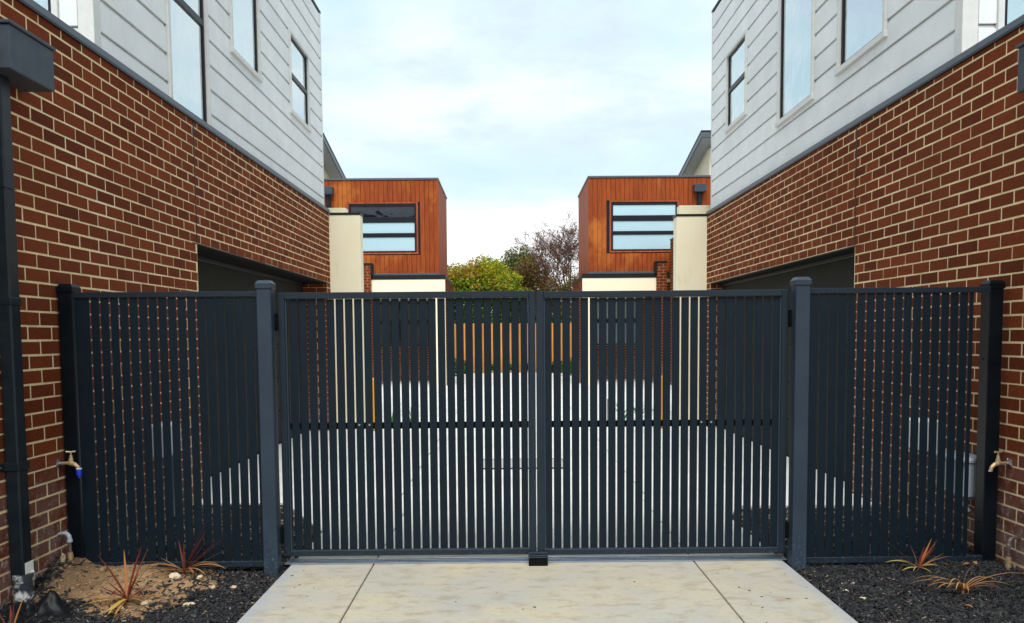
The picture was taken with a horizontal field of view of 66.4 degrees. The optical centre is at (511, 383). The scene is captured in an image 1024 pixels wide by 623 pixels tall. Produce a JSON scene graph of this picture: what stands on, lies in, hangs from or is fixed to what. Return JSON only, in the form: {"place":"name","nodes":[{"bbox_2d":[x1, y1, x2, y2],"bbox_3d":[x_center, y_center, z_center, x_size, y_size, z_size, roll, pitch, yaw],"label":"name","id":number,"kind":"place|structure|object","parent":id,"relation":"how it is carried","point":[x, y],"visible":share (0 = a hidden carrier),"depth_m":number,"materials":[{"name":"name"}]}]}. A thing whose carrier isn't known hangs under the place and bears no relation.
{"place":"outdoors","nodes":[
{"label":"outdoors","id":0,"kind":"place"},
{"bbox_2d":[32,557,273,622],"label":"garden bed","id":1,"kind":"object","parent":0,"point":[71,571],"visible":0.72,"depth_m":4.63,"materials":[{"name":"brown soil"}]},
{"bbox_2d":[0,595,45,622],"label":"cordyline","id":2,"kind":"object","parent":1,"relation":"on","point":[11,617],"visible":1,"depth_m":3.94,"materials":[{"name":"red plant"}]},
{"bbox_2d":[0,590,91,622],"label":"plastic sheet","id":3,"kind":"object","parent":1,"relation":"on","point":[52,602],"visible":0.91,"depth_m":4.15,"materials":[{"name":"black plastic"}]},
{"bbox_2d":[60,553,65,563],"bbox_3d":[-2.758,1.079,4.803,0.031,0.085,0.043,-3,4,-34],"label":"stone","id":4,"kind":"object","parent":1,"relation":"on","point":[63,557],"visible":0.93,"depth_m":4.79,"materials":[{"name":"beige stone"}]},
{"bbox_2d":[83,546,170,616],"bbox_3d":[-2.121,1.083,4.312,0.486,0.326,0.307,-2,4,-28],"label":"cordyline","id":5,"kind":"object","parent":1,"relation":"on","point":[125,596],"visible":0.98,"depth_m":4.35,"materials":[{"name":"red plant"}]},
{"bbox_2d":[0,555,285,622],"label":"bark mulch","id":6,"kind":"object","parent":1,"relation":"on","point":[221,600],"visible":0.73,"depth_m":4.42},
{"bbox_2d":[141,600,152,604],"bbox_3d":[-2.031,1.214,4.342,0.038,0.029,0.082,1,4,25],"label":"stone","id":7,"kind":"object","parent":1,"relation":"on","point":[145,602],"visible":0.98,"depth_m":4.33,"materials":[{"name":"beige stone"}]},
{"bbox_2d":[72,291,263,567],"bbox_3d":[-2.147,0.296,4.922,1.147,1.740,0.036,0,4,0],"label":"slatted fence","id":8,"kind":"object","parent":1,"relation":"on","point":[86,421],"visible":0.9,"depth_m":4.91,"materials":[{"name":"grey metal"}]},
{"bbox_2d":[169,572,179,579],"bbox_3d":[-2.068,1.186,4.790,0.064,0.059,0.067,-3,4,-31],"label":"stone","id":9,"kind":"object","parent":1,"relation":"on","point":[175,575],"visible":0.72,"depth_m":4.77,"materials":[{"name":"beige stone"}]},
{"bbox_2d":[78,562,272,622],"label":"pale chips","id":10,"kind":"object","parent":1,"relation":"on","point":[168,592],"visible":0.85,"depth_m":4.48,"materials":[{"name":"beige stone"}]},
{"bbox_2d":[144,525,225,576],"bbox_3d":[-2.036,1.036,4.826,0.551,0.366,0.233,-1,4,-8],"label":"cordyline","id":11,"kind":"object","parent":1,"relation":"on","point":[186,568],"visible":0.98,"depth_m":4.88,"materials":[{"name":"red plant"}]},
{"bbox_2d":[100,504,312,569],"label":"bark mulch","id":12,"kind":"object","parent":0,"point":[284,560],"visible":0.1,"depth_m":5.72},
{"bbox_2d":[100,504,312,564],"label":"pale chips","id":13,"kind":"object","parent":12,"relation":"on","point":[293,557],"visible":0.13,"depth_m":5.76,"materials":[{"name":"beige wood"}]},
{"bbox_2d":[314,0,717,316],"label":"sky","id":14,"kind":"structure","parent":0,"point":[512,105],"materials":[{"name":"white"}]},
{"bbox_2d":[202,373,871,532],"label":"courtyard","id":15,"kind":"structure","parent":0,"point":[281,488],"depth_m":9.54,"materials":[{"name":"concrete"}]},
{"bbox_2d":[372,378,374,430],"bbox_3d":[-2.162,0.318,12.282,0.198,0.824,0.198,0,4,0],"label":"bollard","id":16,"kind":"object","parent":15,"relation":"on","point":[373,403],"visible":0.19,"depth_m":12.23,"materials":[{"name":"yellow paint"}]},
{"bbox_2d":[323,133,453,385],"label":"cedar house","id":17,"kind":"structure","parent":15,"relation":"on","point":[404,234],"depth_m":22.94,"materials":[{"name":"brown wood"}]},
{"bbox_2d":[347,202,418,253],"bbox_3d":[-3.790,-4.564,22.959,2.070,1.510,0.070,0,4,0],"label":"window","id":18,"kind":"structure","parent":17,"relation":"in","point":[388,227],"depth_m":22.95,"materials":[{"name":"glass"}]},
{"bbox_2d":[380,301,428,346],"bbox_3d":[-3.607,-1.971,25.889,1.750,1.500,0.042,0,4,0],"label":"window","id":19,"kind":"structure","parent":17,"relation":"in","point":[408,301],"depth_m":25.89,"materials":[{"name":"black glass"}]},
{"bbox_2d":[483,458,562,468],"bbox_3d":[0.128,0.912,8.939,0.940,0.012,0.670,0,4,0],"label":"drain grate","id":20,"kind":"object","parent":15,"relation":"on","point":[520,463],"visible":0.29,"depth_m":8.89,"materials":[{"name":"metal"}]},
{"bbox_2d":[561,357,571,373],"bbox_3d":[2.117,-0.639,28.631,0.823,0.725,0.678,1,4,25],"label":"shrub","id":21,"kind":"object","parent":15,"relation":"on","point":[570,366],"visible":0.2,"depth_m":28.51,"materials":[{"name":"green plant"}]},
{"bbox_2d":[572,130,710,384],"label":"cedar house","id":22,"kind":"structure","parent":15,"relation":"on","point":[626,224],"depth_m":22.97,"materials":[{"name":"brown wood"}]},
{"bbox_2d":[597,299,634,344],"bbox_3d":[3.378,-2.049,25.919,1.580,1.540,0.042,0,4,0],"label":"window","id":23,"kind":"structure","parent":22,"relation":"in","point":[597,299],"depth_m":25.92,"materials":[{"name":"grey glass"}]},
{"bbox_2d":[609,200,678,252],"bbox_3d":[3.887,-4.627,22.993,2.045,1.510,0.070,0,4,0],"label":"window","id":24,"kind":"structure","parent":22,"relation":"in","point":[634,225],"depth_m":22.98,"materials":[{"name":"glass"}]},
{"bbox_2d":[693,184,706,204],"bbox_3d":[5.486,-4.562,22.870,0.350,2.500,0.220,0,4,0],"label":"rain head","id":25,"kind":"object","parent":22,"relation":"attached to","point":[699,189],"visible":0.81,"depth_m":22.71},
{"bbox_2d":[661,375,662,427],"bbox_3d":[2.317,0.281,12.302,0.198,0.824,0.198,0,4,0],"label":"bollard","id":26,"kind":"object","parent":15,"relation":"on","point":[661,395],"visible":0.17,"depth_m":12.25,"materials":[{"name":"yellow paint"}]},
{"bbox_2d":[214,347,870,571],"bbox_3d":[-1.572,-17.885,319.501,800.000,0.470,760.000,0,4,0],"label":"ground","id":27,"kind":"structure","parent":0,"point":[286,569],"depth_m":5.41,"materials":[{"name":"soil"}]},
{"bbox_2d":[56,284,84,557],"bbox_3d":[-2.766,0.356,4.948,0.102,1.962,0.102,0,4,0],"label":"fence post","id":28,"kind":"object","parent":27,"relation":"on","point":[70,401],"visible":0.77,"depth_m":4.89,"materials":[{"name":"black metal"}]},
{"bbox_2d":[0,0,365,606],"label":"town house","id":29,"kind":"structure","parent":27,"relation":"on","point":[167,145],"depth_m":6.41,"materials":[{"name":"brick"}]},
{"bbox_2d":[0,19,55,601],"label":"downpipe","id":30,"kind":"object","parent":29,"relation":"attached to","point":[26,61],"visible":0.97,"depth_m":4.32,"materials":[{"name":"black metal"}]},
{"bbox_2d":[34,0,58,17],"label":"window","id":31,"kind":"structure","parent":29,"relation":"in","point":[52,6],"depth_m":5.53,"materials":[{"name":"black metal"}]},
{"bbox_2d":[57,532,73,560],"bbox_3d":[-2.772,1.080,4.862,0.089,0.328,0.035,0,4,0],"label":"water pipe","id":32,"kind":"object","parent":29,"relation":"attached to","point":[70,555],"visible":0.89,"depth_m":4.85,"materials":[{"name":"grey plastic"}]},
{"bbox_2d":[56,450,81,477],"bbox_3d":[-2.742,0.498,4.857,0.157,0.170,0.060,0,4,3],"label":"garden tap","id":33,"kind":"object","parent":29,"relation":"attached to","point":[60,463],"visible":1,"depth_m":4.84,"materials":[{"name":"gold metal"}]},
{"bbox_2d":[152,421,181,515],"bbox_3d":[-2.745,0.706,6.275,0.155,0.800,0.427,0,4,0],"label":"meter box","id":34,"kind":"object","parent":29,"relation":"attached to","point":[163,456],"visible":0.1,"depth_m":6.14,"materials":[{"name":"grey plastic"}]},
{"bbox_2d":[164,0,211,125],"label":"window","id":35,"kind":"structure","parent":29,"relation":"in","point":[187,26],"depth_m":7.26,"materials":[{"name":"glass"}]},
{"bbox_2d":[228,0,262,82],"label":"window","id":36,"kind":"structure","parent":29,"relation":"in","point":[245,36],"depth_m":8.87,"materials":[{"name":"glass"}]},
{"bbox_2d":[197,260,302,476],"bbox_3d":[-3.280,-0.263,9.666,0.150,2.426,5.180,0,4,0],"label":"garage door","id":37,"kind":"structure","parent":29,"relation":"in","point":[211,277],"depth_m":9.19,"materials":[{"name":"black metal"}]},
{"bbox_2d":[287,28,311,132],"bbox_3d":[-3.017,-4.249,11.034,0.095,1.120,1.060,0,4,0],"label":"window","id":38,"kind":"structure","parent":29,"relation":"in","point":[299,76],"depth_m":11.07,"materials":[{"name":"glass"}]},
{"bbox_2d":[324,186,333,207],"bbox_3d":[-5.369,-4.473,22.821,0.340,2.500,0.220,0,4,0],"label":"rain head","id":39,"kind":"object","parent":29,"relation":"attached to","point":[328,191],"visible":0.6,"depth_m":22.71},
{"bbox_2d":[254,280,281,574],"bbox_3d":[-1.526,0.344,4.918,0.102,1.972,0.102,0,4,0],"label":"gate post","id":40,"kind":"object","parent":27,"relation":"on","point":[268,403],"visible":0.82,"depth_m":4.88,"materials":[{"name":"grey metal"}]},
{"bbox_2d":[275,291,536,555],"bbox_3d":[-0.668,0.261,4.983,1.638,1.684,0.085,0,4,0],"label":"gate leaf","id":41,"kind":"object","parent":40,"relation":"attached to","point":[526,424],"visible":0.98,"depth_m":4.99,"materials":[{"name":"black metal"}]},
{"bbox_2d":[447,253,533,332],"bbox_3d":[-2.446,-3.267,35.754,7.128,5.379,4.149,0,4,0],"label":"leafy tree","id":42,"kind":"object","parent":27,"relation":"on","point":[469,276],"visible":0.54,"depth_m":34.96,"materials":[{"name":"green plant"}]},
{"bbox_2d":[473,370,535,372],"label":"kerb","id":43,"kind":"structure","parent":27,"relation":"on","point":[510,371],"depth_m":30.93,"materials":[{"name":"grey concrete"}]},
{"bbox_2d":[454,307,570,355],"bbox_3d":[0.272,-1.859,33.175,10.223,2.829,1.917,0,4,0],"label":"hedge","id":44,"kind":"object","parent":27,"relation":"on","point":[500,321],"visible":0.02,"depth_m":32.93,"materials":[{"name":"green plant"}]},
{"bbox_2d":[454,323,571,370],"bbox_3d":[-0.052,-1.433,31.504,12.400,2.017,0.095,0,4,0],"label":"timber fence","id":45,"kind":"object","parent":27,"relation":"on","point":[510,345],"visible":0.02,"depth_m":31.47,"materials":[{"name":"brown wood"}]},
{"bbox_2d":[495,244,537,322],"bbox_3d":[0.134,-3.936,39.780,3.318,6.188,3.394,1,4,24],"label":"olive tree","id":46,"kind":"object","parent":27,"relation":"on","point":[510,259],"visible":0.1,"depth_m":39.00,"materials":[{"name":"green plant"}]},
{"bbox_2d":[501,254,578,322],"bbox_3d":[1.805,-3.502,38.043,4.834,5.483,3.010,1,4,20],"label":"red brown shrub","id":47,"kind":"object","parent":27,"relation":"on","point":[531,284],"visible":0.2,"depth_m":37.41,"materials":[{"name":"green plant"}]},
{"bbox_2d":[512,211,578,291],"bbox_3d":[2.588,-4.653,38.370,5.346,7.720,6.156,0,4,0],"label":"bare tree","id":48,"kind":"object","parent":27,"relation":"on","point":[564,257],"visible":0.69,"depth_m":38.07,"materials":[{"name":"brown plant"}]},
{"bbox_2d":[787,277,811,568],"bbox_3d":[1.809,0.318,4.933,0.102,1.968,0.102,0,4,0],"label":"gate post","id":49,"kind":"object","parent":27,"relation":"on","point":[799,410],"visible":0.82,"depth_m":4.89,"materials":[{"name":"grey metal"}]},
{"bbox_2d":[536,289,791,554],"bbox_3d":[0.964,0.252,4.990,1.612,1.686,0.085,0,4,0],"label":"gate leaf","id":50,"kind":"object","parent":49,"relation":"attached to","point":[777,421],"visible":0.99,"depth_m":4.99,"materials":[{"name":"black metal"}]},
{"bbox_2d":[673,0,1023,571],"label":"town house","id":51,"kind":"structure","parent":27,"relation":"on","point":[867,143],"depth_m":6.79,"materials":[{"name":"brick"}]},
{"bbox_2d":[724,29,748,133],"bbox_3d":[3.169,-4.219,10.982,0.095,1.130,1.010,0,4,0],"label":"window","id":52,"kind":"structure","parent":51,"relation":"in","point":[736,101],"depth_m":11.02,"materials":[{"name":"glass"}]},
{"bbox_2d":[722,257,854,480],"bbox_3d":[3.350,-0.285,9.698,0.150,2.361,5.180,0,4,0],"label":"garage door","id":53,"kind":"structure","parent":51,"relation":"in","point":[839,273],"depth_m":9.00,"materials":[{"name":"black metal"}]},
{"bbox_2d":[775,0,816,127],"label":"window","id":54,"kind":"structure","parent":51,"relation":"in","point":[796,34],"depth_m":8.82,"materials":[{"name":"glass"}]},
{"bbox_2d":[834,0,889,75],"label":"window","id":55,"kind":"structure","parent":51,"relation":"in","point":[861,24],"depth_m":7.22,"materials":[{"name":"glass"}]},
{"bbox_2d":[909,418,937,451],"bbox_3d":[3.045,0.375,5.779,0.160,0.230,0.220,0,4,0],"label":"meter box","id":56,"kind":"object","parent":51,"relation":"attached to","point":[927,434],"visible":0.02,"depth_m":5.68,"materials":[{"name":"metal"}]},
{"bbox_2d":[936,450,975,511],"bbox_3d":[3.039,0.662,5.306,0.184,0.373,0.380,0,4,0],"label":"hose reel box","id":57,"kind":"object","parent":51,"relation":"attached to","point":[972,476],"visible":0.24,"depth_m":5.13,"materials":[{"name":"grey plastic"}]},
{"bbox_2d":[988,451,1012,471],"bbox_3d":[3.058,0.482,4.912,0.153,0.128,0.060,-1,4,-6],"label":"garden tap","id":58,"kind":"object","parent":51,"relation":"attached to","point":[1008,462],"visible":1,"depth_m":4.89,"materials":[{"name":"gold metal"}]},
{"bbox_2d":[995,0,1023,30],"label":"window","id":59,"kind":"structure","parent":51,"relation":"in","point":[1008,11],"depth_m":5.55,"materials":[{"name":"glass"}]},
{"bbox_2d":[1005,536,1020,569],"bbox_3d":[3.095,1.084,4.831,0.089,0.291,0.035,0,4,0],"label":"water pipe","id":60,"kind":"object","parent":51,"relation":"attached to","point":[1008,562],"visible":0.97,"depth_m":4.82,"materials":[{"name":"grey metal"}]},
{"bbox_2d":[1016,42,1023,92],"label":"downpipe","id":61,"kind":"object","parent":51,"relation":"attached to","point":[1020,81],"visible":1,"depth_m":4.54,"materials":[{"name":"grey metal"}]},
{"bbox_2d":[974,280,1005,561],"bbox_3d":[3.039,0.318,4.992,0.102,1.942,0.107,0,4,0],"label":"fence post","id":62,"kind":"object","parent":27,"relation":"on","point":[989,393],"visible":0.81,"depth_m":4.96,"materials":[{"name":"black metal"}]},
{"bbox_2d":[237,499,857,622],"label":"driveway","id":63,"kind":"structure","parent":0,"point":[655,592],"depth_m":4.50,"materials":[{"name":"concrete"}]},
{"bbox_2d":[284,554,786,564],"bbox_3d":[0.156,1.149,5.120,3.262,0.011,0.107,0,4,0],"label":"gate threshold","id":64,"kind":"object","parent":63,"relation":"on","point":[526,559],"visible":0.88,"depth_m":5.11,"materials":[{"name":"black metal"}]},
{"bbox_2d":[528,551,547,565],"bbox_3d":[0.168,1.118,5.000,0.126,0.087,0.042,0,4,0],"label":"gate stop","id":65,"kind":"object","parent":63,"relation":"on","point":[538,558],"visible":1,"depth_m":4.99,"materials":[{"name":"black metal"}]},
{"bbox_2d":[291,569,807,622],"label":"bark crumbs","id":66,"kind":"object","parent":63,"relation":"on","point":[633,581],"visible":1,"depth_m":4.45,"materials":[{"name":"brown wood"}]},
{"bbox_2d":[607,382,607,419],"bbox_3d":[1.634,0.310,13.092,0.110,0.680,0.120,0,4,0],"label":"letter post","id":67,"kind":"object","parent":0,"point":[607,400],"visible":0.15,"depth_m":13.05,"materials":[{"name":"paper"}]},
{"bbox_2d":[733,506,973,563],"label":"bark mulch","id":68,"kind":"object","parent":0,"point":[786,544],"visible":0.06,"depth_m":5.70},
{"bbox_2d":[742,506,968,555],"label":"pale chips","id":69,"kind":"object","parent":68,"relation":"on","point":[834,530],"visible":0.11,"depth_m":5.85,"materials":[{"name":"beige"}]},
{"bbox_2d":[787,559,1023,622],"bbox_3d":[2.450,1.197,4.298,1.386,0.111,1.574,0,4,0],"label":"bark mulch","id":70,"kind":"object","parent":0,"point":[850,600],"visible":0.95,"depth_m":4.46,"materials":[{"name":"black gravel"}]},
{"bbox_2d":[806,287,990,562],"bbox_3d":[2.424,0.268,4.943,1.138,1.742,0.036,0,4,0],"label":"slatted fence","id":71,"kind":"object","parent":70,"relation":"on","point":[866,556],"visible":0.94,"depth_m":4.93,"materials":[{"name":"grey metal"}]},
{"bbox_2d":[804,564,995,622],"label":"pale chips","id":72,"kind":"object","parent":70,"relation":"on","point":[886,595],"visible":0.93,"depth_m":4.43,"materials":[{"name":"grey stone"}]},
{"bbox_2d":[888,540,949,570],"bbox_3d":[2.527,1.088,4.853,0.427,0.218,0.174,0,4,0],"label":"cordyline","id":73,"kind":"object","parent":70,"relation":"on","point":[923,558],"visible":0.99,"depth_m":4.88,"materials":[{"name":"red plant"}]},
{"bbox_2d":[915,565,1019,593],"bbox_3d":[2.587,1.133,4.383,0.689,0.182,0.264,0,4,0],"label":"cordyline","id":74,"kind":"object","parent":70,"relation":"on","point":[962,586],"visible":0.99,"depth_m":4.40,"materials":[{"name":"orange plant"}]}
]}

